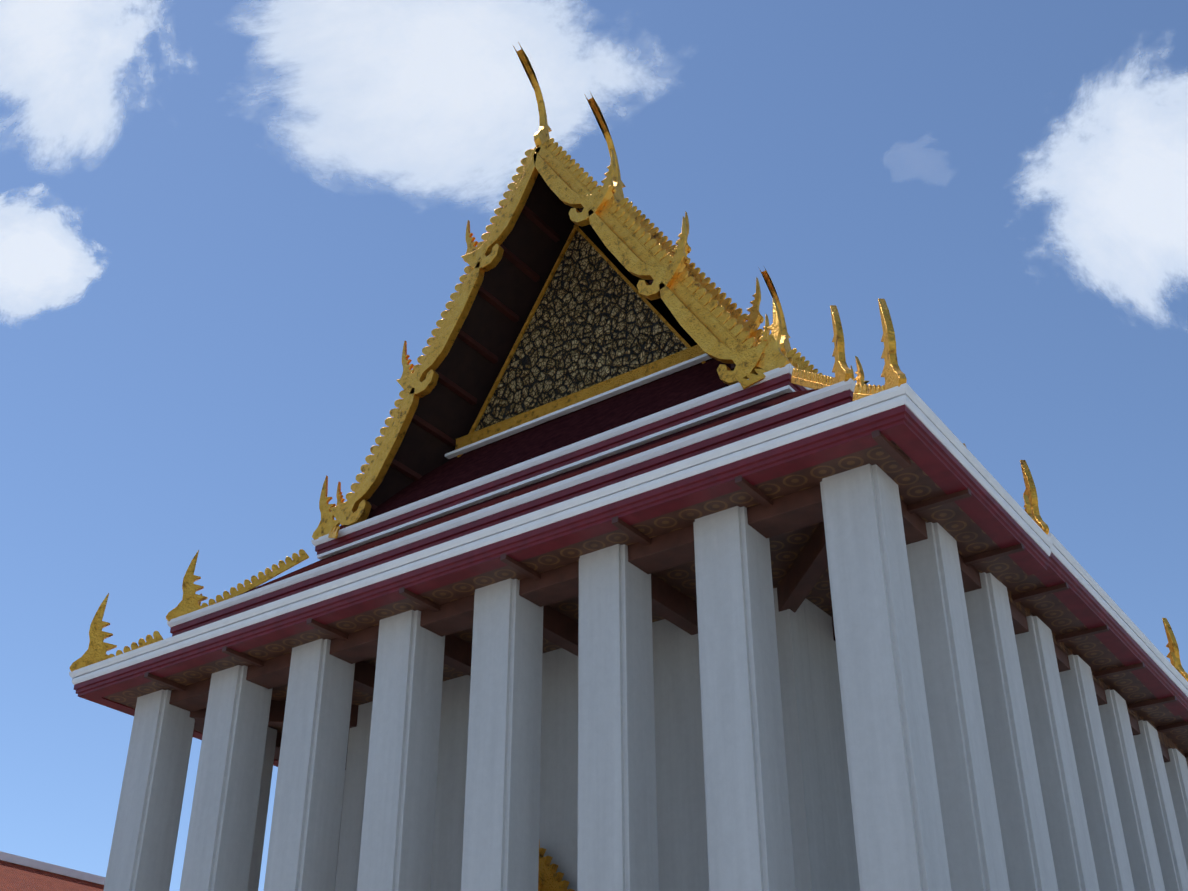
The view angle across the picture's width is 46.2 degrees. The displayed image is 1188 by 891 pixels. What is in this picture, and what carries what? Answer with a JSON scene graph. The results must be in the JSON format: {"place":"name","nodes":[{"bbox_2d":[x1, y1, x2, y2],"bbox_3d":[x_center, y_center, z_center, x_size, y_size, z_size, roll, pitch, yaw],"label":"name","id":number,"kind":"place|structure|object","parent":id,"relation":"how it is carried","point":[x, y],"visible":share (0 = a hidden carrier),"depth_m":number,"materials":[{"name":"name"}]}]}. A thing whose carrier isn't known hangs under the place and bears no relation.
{"place":"outdoors","nodes":[
{"label":"outdoors","id":0,"kind":"place"},
{"bbox_2d":[0,182,108,330],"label":"cloud","id":1,"kind":"structure","parent":0,"point":[47,260],"depth_m":2295.32,"materials":[{"name":"white"}]},
{"bbox_2d":[0,0,197,177],"bbox_3d":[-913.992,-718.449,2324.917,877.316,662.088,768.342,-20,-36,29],"label":"cloud","id":2,"kind":"structure","parent":0,"point":[63,63],"depth_m":2324.14,"materials":[{"name":"white"}]},
{"bbox_2d":[221,0,696,219],"bbox_3d":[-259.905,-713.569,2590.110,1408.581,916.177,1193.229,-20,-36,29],"label":"cloud","id":3,"kind":"structure","parent":0,"point":[425,97],"depth_m":2590.91,"materials":[{"name":"white"}]},
{"bbox_2d":[0,0,1187,890],"label":"sky","id":4,"kind":"structure","parent":0,"point":[237,347],"materials":[{"name":"blue"}]},
{"bbox_2d":[103,464,1187,890],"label":"columns","id":5,"kind":"structure","parent":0,"point":[987,750],"depth_m":29.77,"materials":[{"name":"paint"}]},
{"bbox_2d":[169,485,1169,769],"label":"beams","id":6,"kind":"structure","parent":5,"relation":"on","point":[789,513],"depth_m":32.35,"materials":[{"name":"brown wood"}]},
{"bbox_2d":[103,440,1187,765],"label":"soffit","id":7,"kind":"structure","parent":6,"relation":"on","point":[917,484],"depth_m":32.29,"materials":[{"name":"red paint"}]},
{"bbox_2d":[73,404,1187,766],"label":"eave fascia","id":8,"kind":"structure","parent":7,"relation":"attached to","point":[921,446],"depth_m":30.77,"materials":[{"name":"paint"}]},
{"bbox_2d":[69,383,1187,696],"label":"roof edge fascia","id":9,"kind":"structure","parent":8,"relation":"on","point":[917,407],"depth_m":30.67,"materials":[{"name":"white paint"}]},
{"bbox_2d":[235,358,821,596],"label":"tiered roofs","id":10,"kind":"structure","parent":9,"relation":"on","point":[662,393],"depth_m":38.60,"materials":[{"name":"red tile"}]},
{"bbox_2d":[167,378,855,627],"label":"cornice molding","id":11,"kind":"structure","parent":10,"relation":"attached to","point":[783,407],"depth_m":33.08,"materials":[{"name":"white paint"}]},
{"bbox_2d":[170,389,852,635],"bbox_3d":[9.735,11.540,50.233,21.240,0.820,45.420,-20,-36,29],"label":"cornice band","id":12,"kind":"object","parent":10,"relation":"attached to","point":[782,419],"depth_m":33.05,"materials":[{"name":"red paint"}]},
{"bbox_2d":[315,373,805,554],"bbox_3d":[9.730,9.228,51.628,15.980,0.380,40.060,-20,-36,29],"label":"cornice band","id":13,"kind":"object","parent":10,"relation":"attached to","point":[666,423],"depth_m":36.94,"materials":[{"name":"red paint"}]},
{"bbox_2d":[311,363,810,559],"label":"cornice molding","id":14,"kind":"structure","parent":10,"relation":"attached to","point":[649,419],"depth_m":37.06,"materials":[{"name":"white paint"}]},
{"bbox_2d":[445,353,711,458],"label":"pediment ledge","id":15,"kind":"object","parent":10,"relation":"attached to","point":[592,400],"depth_m":40.48,"materials":[{"name":"white paint"}]},
{"bbox_2d":[455,224,704,456],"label":"pediment frame","id":16,"kind":"object","parent":10,"relation":"on","point":[688,353],"visible":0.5,"depth_m":41.52,"materials":[{"name":"gold metal"}]},
{"bbox_2d":[474,231,686,431],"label":"pediment","id":17,"kind":"structure","parent":10,"relation":"on","point":[595,319],"depth_m":42.34,"materials":[{"name":"gold metal"}]},
{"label":"roof","id":18,"kind":"object","parent":10,"relation":"on","visible":0},
{"bbox_2d":[367,173,696,505],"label":"gable soffit","id":19,"kind":"structure","parent":18,"relation":"attached to","point":[527,241],"depth_m":43.65,"materials":[{"name":"brown wood"}]},
{"bbox_2d":[368,205,735,511],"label":"purlins","id":20,"kind":"object","parent":19,"relation":"attached to","point":[516,261],"visible":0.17,"depth_m":43.28,"materials":[{"name":"brown wood"}]},
{"bbox_2d":[69,42,1187,681],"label":"roof ornaments","id":21,"kind":"object","parent":18,"relation":"on","point":[713,322],"visible":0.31,"depth_m":40.96},
{"bbox_2d":[144,430,1187,758],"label":"brackets","id":22,"kind":"object","parent":6,"relation":"on","point":[884,442],"visible":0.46,"depth_m":32.37,"materials":[{"name":"brown wood"}]},
{"bbox_2d":[883,135,957,185],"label":"cloud","id":23,"kind":"structure","parent":0,"point":[918,161],"depth_m":2672.68,"materials":[{"name":"white"}]},
{"bbox_2d":[1006,30,1187,328],"bbox_3d":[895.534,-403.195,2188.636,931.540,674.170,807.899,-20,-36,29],"label":"cloud","id":24,"kind":"structure","parent":0,"point":[1108,174],"depth_m":2189.89,"materials":[{"name":"white"}]},
{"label":"gallery walls","id":25,"kind":"object","parent":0,"visible":0},
{"bbox_2d":[0,860,103,890],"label":"gallery roof","id":26,"kind":"structure","parent":25,"relation":"on","point":[15,877],"depth_m":54.10,"materials":[{"name":"red tile"}]},
{"bbox_2d":[0,851,105,884],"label":"roof ridge","id":27,"kind":"structure","parent":26,"relation":"on","point":[43,866],"depth_m":55.45,"materials":[{"name":"white paint"}]},
{"label":"ground","id":28,"kind":"structure","parent":0,"visible":0},
{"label":"platform","id":29,"kind":"structure","parent":28,"relation":"on","visible":0},
{"bbox_2d":[538,839,574,890],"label":"door surround","id":30,"kind":"object","parent":29,"relation":"on","point":[549,878],"visible":0.44,"depth_m":32.32,"materials":[{"name":"gold metal"}]},
{"bbox_2d":[335,588,859,890],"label":"hall walls","id":31,"kind":"structure","parent":29,"relation":"on","point":[823,834],"depth_m":32.66,"materials":[{"name":"paint"}]}
]}

